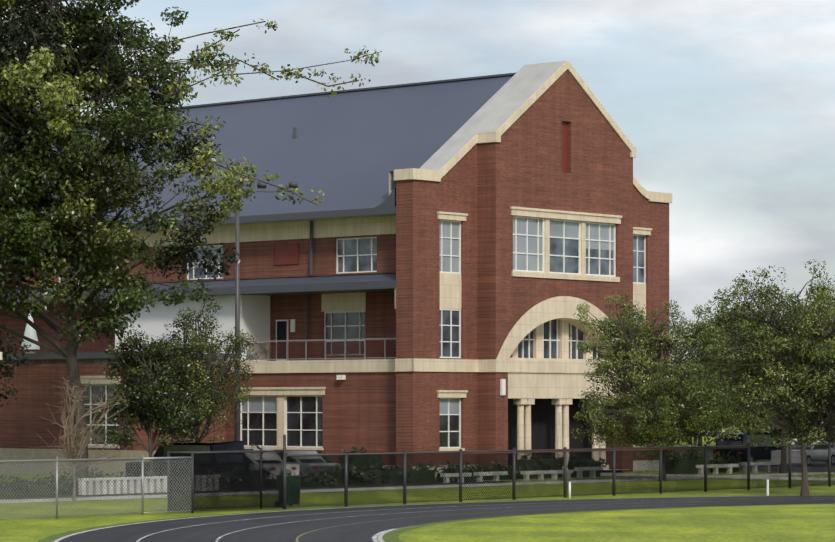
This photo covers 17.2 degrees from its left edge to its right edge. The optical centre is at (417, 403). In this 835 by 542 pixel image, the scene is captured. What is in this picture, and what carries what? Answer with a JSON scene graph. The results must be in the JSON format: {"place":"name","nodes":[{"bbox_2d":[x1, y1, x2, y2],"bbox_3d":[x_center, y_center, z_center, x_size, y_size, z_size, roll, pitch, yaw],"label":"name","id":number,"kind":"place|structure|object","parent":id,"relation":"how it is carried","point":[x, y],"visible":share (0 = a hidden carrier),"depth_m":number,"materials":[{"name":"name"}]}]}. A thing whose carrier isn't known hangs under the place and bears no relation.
{"place":"outdoors","nodes":[
{"label":"outdoors","id":0,"kind":"place"},
{"bbox_2d":[0,322,30,406],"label":"tree","id":1,"kind":"object","parent":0,"point":[5,368],"depth_m":130.75,"materials":[{"name":"green plant"}]},
{"bbox_2d":[22,313,39,349],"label":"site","id":2,"kind":"object","parent":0,"point":[30,331],"visible":0.62,"depth_m":140.30},
{"bbox_2d":[95,339,210,470],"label":"tree","id":3,"kind":"object","parent":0,"point":[175,422],"depth_m":112.25,"materials":[{"name":"green plant"}]},
{"bbox_2d":[97,329,196,449],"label":"leaves","id":4,"kind":"object","parent":3,"relation":"attached to","point":[135,341],"visible":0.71,"depth_m":112.38,"materials":[{"name":"green plant"}]},
{"bbox_2d":[217,182,297,440],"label":"grey pole","id":5,"kind":"object","parent":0,"point":[237,293],"visible":0.4,"depth_m":123.64,"materials":[{"name":"grey metal"}]},
{"bbox_2d":[277,321,286,358],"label":"door","id":6,"kind":"structure","parent":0,"point":[281,330],"depth_m":141.61,"materials":[{"name":"black glass"}]},
{"bbox_2d":[0,70,668,476],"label":"brick wall","id":7,"kind":"structure","parent":0,"point":[484,186],"depth_m":137.26,"materials":[{"name":"red brick"}]},
{"bbox_2d":[115,295,269,360],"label":"white wall","id":8,"kind":"structure","parent":7,"relation":"attached to","point":[254,315],"depth_m":142.12,"materials":[{"name":"white paint"}]},
{"bbox_2d":[1,75,513,295],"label":"building roof","id":9,"kind":"structure","parent":7,"relation":"attached to","point":[346,150],"depth_m":142.68,"materials":[{"name":"grey metal"}]},
{"bbox_2d":[1,72,516,359],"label":"roof trim","id":10,"kind":"structure","parent":7,"relation":"attached to","point":[386,206],"depth_m":138.36,"materials":[{"name":"grey metal"}]},
{"bbox_2d":[44,61,565,287],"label":"building coping","id":11,"kind":"object","parent":7,"relation":"attached to","point":[497,110],"visible":0.4,"depth_m":136.99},
{"bbox_2d":[244,338,395,360],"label":"balcony railing","id":12,"kind":"object","parent":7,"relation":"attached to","point":[337,350],"visible":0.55,"depth_m":136.87,"materials":[{"name":"metal"}]},
{"bbox_2d":[4,61,671,469],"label":"trim","id":13,"kind":"structure","parent":7,"relation":"attached to","point":[560,381],"depth_m":137.96,"materials":[{"name":"beige stone"}]},
{"bbox_2d":[189,217,613,413],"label":"window blinds","id":14,"kind":"object","parent":7,"relation":"attached to","point":[270,403],"visible":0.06,"depth_m":137.31,"materials":[{"name":"white fabric"}]},
{"bbox_2d":[274,121,567,264],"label":"wall panel","id":15,"kind":"object","parent":7,"relation":"attached to","point":[286,253],"visible":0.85,"depth_m":139.08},
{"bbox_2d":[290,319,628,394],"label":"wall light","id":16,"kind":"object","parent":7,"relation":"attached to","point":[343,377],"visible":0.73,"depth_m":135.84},
{"bbox_2d":[440,297,591,468],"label":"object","id":17,"kind":"object","parent":7,"relation":"attached to","point":[542,423],"depth_m":140.15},
{"bbox_2d":[0,421,834,541],"bbox_3d":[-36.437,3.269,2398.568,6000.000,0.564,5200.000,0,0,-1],"label":"grass","id":18,"kind":"structure","parent":0,"point":[793,523],"depth_m":81.56,"materials":[{"name":"green plant"}]},
{"bbox_2d":[0,448,155,475],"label":"low wall","id":19,"kind":"structure","parent":18,"relation":"on","point":[20,454],"depth_m":138.83,"materials":[{"name":"beige concrete"}]},
{"bbox_2d":[29,365,138,501],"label":"bare tree","id":20,"kind":"object","parent":18,"relation":"on","point":[70,453],"visible":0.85,"depth_m":99.61,"materials":[{"name":"brown wood"}]},
{"bbox_2d":[0,349,192,518],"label":"fence frame","id":21,"kind":"object","parent":18,"relation":"on","point":[142,458],"visible":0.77,"depth_m":86.25,"materials":[{"name":"grey metal"}]},
{"bbox_2d":[0,459,190,518],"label":"chain-link fence","id":22,"kind":"object","parent":21,"relation":"attached to","point":[105,510],"visible":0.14,"depth_m":86.07,"materials":[{"name":"grey metal"}]},
{"bbox_2d":[170,452,282,511],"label":"chain-link fence","id":23,"kind":"object","parent":21,"relation":"attached to","point":[212,475],"depth_m":92.03,"materials":[{"name":"grey metal"}]},
{"bbox_2d":[0,0,239,477],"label":"oak","id":24,"kind":"object","parent":18,"relation":"on","point":[45,167],"depth_m":114.79,"materials":[{"name":"green plant"}]},
{"bbox_2d":[0,0,257,319],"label":"oak leaves","id":25,"kind":"object","parent":24,"relation":"attached to","point":[121,188],"visible":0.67,"depth_m":112.76,"materials":[{"name":"green plant"}]},
{"bbox_2d":[125,21,381,235],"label":"tree branches","id":26,"kind":"object","parent":24,"relation":"attached to","point":[211,147],"visible":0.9,"depth_m":109.16,"materials":[{"name":"brown wood"}]},
{"bbox_2d":[125,19,378,234],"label":"tree leaves","id":27,"kind":"object","parent":26,"relation":"attached to","point":[263,70],"visible":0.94,"depth_m":109.05,"materials":[{"name":"green plant"}]},
{"bbox_2d":[128,292,257,442],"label":"tree","id":28,"kind":"object","parent":18,"relation":"on","point":[190,333],"depth_m":116.56,"materials":[{"name":"green plant"}]},
{"bbox_2d":[117,327,271,441],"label":"young leaves","id":29,"kind":"object","parent":28,"relation":"on","point":[239,343],"visible":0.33,"depth_m":116.36,"materials":[{"name":"green plant"}]},
{"bbox_2d":[286,475,301,504],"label":"green bin","id":30,"kind":"object","parent":18,"relation":"on","point":[294,487],"depth_m":94.81,"materials":[{"name":"green plastic"}]},
{"bbox_2d":[78,461,787,494],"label":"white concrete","id":31,"kind":"object","parent":18,"relation":"on","point":[445,477],"depth_m":109.76,"materials":[{"name":"white concrete"}]},
{"bbox_2d":[167,435,834,512],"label":"fence posts","id":32,"kind":"object","parent":18,"relation":"on","point":[460,452],"visible":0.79,"depth_m":100.07,"materials":[{"name":"black metal"}]},
{"bbox_2d":[194,445,834,511],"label":"fence","id":33,"kind":"object","parent":32,"relation":"attached to","point":[500,481],"visible":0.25,"depth_m":100.40,"materials":[{"name":"black metal"}]},
{"bbox_2d":[462,447,747,453],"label":"fence rail","id":34,"kind":"object","parent":32,"relation":"attached to","point":[601,450],"visible":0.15,"depth_m":105.61,"materials":[{"name":"black metal"}]},
{"bbox_2d":[322,455,738,479],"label":"shrubs","id":35,"kind":"object","parent":18,"relation":"on","point":[577,464],"depth_m":133.03,"materials":[{"name":"green plant"}]},
{"bbox_2d":[248,444,740,479],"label":"hedge leaves","id":36,"kind":"object","parent":35,"relation":"attached to","point":[485,467],"depth_m":132.68,"materials":[{"name":"green plant"}]},
{"bbox_2d":[569,482,570,498],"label":"post","id":37,"kind":"object","parent":18,"relation":"on","point":[569,490],"visible":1,"depth_m":102.91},
{"bbox_2d":[699,266,834,472],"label":"tree","id":38,"kind":"object","parent":18,"relation":"on","point":[807,293],"depth_m":139.42,"materials":[{"name":"green plant"}]},
{"bbox_2d":[767,479,768,495],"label":"post","id":39,"kind":"object","parent":18,"relation":"on","point":[767,487],"visible":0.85,"depth_m":106.21,"materials":[{"name":"white"}]},
{"bbox_2d":[0,472,834,502],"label":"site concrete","id":40,"kind":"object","parent":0,"point":[642,479],"depth_m":121.92,"materials":[{"name":"grey concrete"}]},
{"bbox_2d":[0,445,834,498],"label":"site asphalt","id":41,"kind":"structure","parent":0,"point":[818,465],"depth_m":124.90,"materials":[{"name":"grey asphalt"}]},
{"bbox_2d":[126,440,243,476],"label":"blue car","id":42,"kind":"object","parent":41,"relation":"on","point":[228,446],"visible":0.17,"depth_m":116.50,"materials":[{"name":"black"}]},
{"bbox_2d":[153,445,209,460],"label":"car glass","id":43,"kind":"object","parent":42,"relation":"attached to","point":[162,451],"visible":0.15,"depth_m":116.32,"materials":[{"name":"black glass"}]},
{"bbox_2d":[0,461,471,495],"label":"hedge leaves","id":44,"kind":"object","parent":41,"relation":"on","point":[102,475],"depth_m":117.41,"materials":[{"name":"green plant"}]},
{"bbox_2d":[0,470,475,496],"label":"shrubs","id":45,"kind":"object","parent":41,"relation":"on","point":[340,482],"depth_m":119.23,"materials":[{"name":"green plant"}]},
{"bbox_2d":[286,450,339,477],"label":"silver car","id":46,"kind":"object","parent":41,"relation":"on","point":[301,452],"visible":0.02,"depth_m":121.39,"materials":[{"name":"grey metal"}]},
{"bbox_2d":[286,453,322,462],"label":"car glass","id":47,"kind":"object","parent":46,"relation":"on","point":[310,460],"visible":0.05,"depth_m":121.48,"materials":[{"name":"black glass"}]},
{"bbox_2d":[713,432,780,461],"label":"blue car","id":48,"kind":"object","parent":41,"relation":"on","point":[743,438],"visible":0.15,"depth_m":157.56,"materials":[{"name":"black"}]},
{"bbox_2d":[718,435,773,445],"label":"car glass","id":49,"kind":"object","parent":48,"relation":"attached to","point":[736,443],"visible":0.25,"depth_m":157.62,"materials":[{"name":"black glass"}]},
{"bbox_2d":[771,439,833,462],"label":"white car","id":50,"kind":"object","parent":41,"relation":"on","point":[794,458],"visible":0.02,"depth_m":156.00,"materials":[{"name":"white metal"}]},
{"bbox_2d":[791,442,827,448],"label":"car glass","id":51,"kind":"object","parent":50,"relation":"on","point":[816,447],"visible":0.1,"depth_m":156.71,"materials":[{"name":"black glass"}]},
{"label":"car tyre","id":52,"kind":"object","parent":41,"relation":"on","visible":0},
{"bbox_2d":[254,449,298,474],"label":"white car","id":53,"kind":"object","parent":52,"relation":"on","point":[297,471],"visible":0.04,"depth_m":119.22,"materials":[{"name":"white metal"}]},
{"bbox_2d":[2,0,834,359],"label":"sky","id":54,"kind":"structure","parent":0,"point":[726,107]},
{"bbox_2d":[59,495,834,541],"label":"track","id":55,"kind":"structure","parent":0,"point":[367,530],"depth_m":84.20,"materials":[{"name":"grey asphalt"}]},
{"bbox_2d":[37,495,834,541],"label":"site grass edge","id":56,"kind":"object","parent":55,"relation":"on","point":[392,536],"visible":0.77,"depth_m":83.48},
{"bbox_2d":[53,495,824,541],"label":"track lane lines","id":57,"kind":"object","parent":55,"relation":"on","point":[374,538],"depth_m":81.89,"materials":[{"name":"white paint"}]},
{"bbox_2d":[296,502,780,541],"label":"track markings","id":58,"kind":"object","parent":55,"relation":"on","point":[426,516],"visible":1,"depth_m":83.03,"materials":[{"name":"white paint"}]},
{"bbox_2d":[570,291,772,480],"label":"tree","id":59,"kind":"object","parent":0,"point":[709,419],"depth_m":126.20,"materials":[{"name":"green plant"}]},
{"bbox_2d":[669,333,834,446],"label":"trees","id":60,"kind":"object","parent":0,"point":[773,432],"depth_m":227.20,"materials":[{"name":"green plant"}]},
{"bbox_2d":[679,259,834,495],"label":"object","id":61,"kind":"object","parent":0,"point":[827,351],"depth_m":104.93,"materials":[{"name":"green plant"}]},
{"bbox_2d":[715,268,834,443],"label":"leaves","id":62,"kind":"object","parent":61,"relation":"attached to","point":[770,371],"visible":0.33,"depth_m":104.14,"materials":[{"name":"green plant"}]}
]}

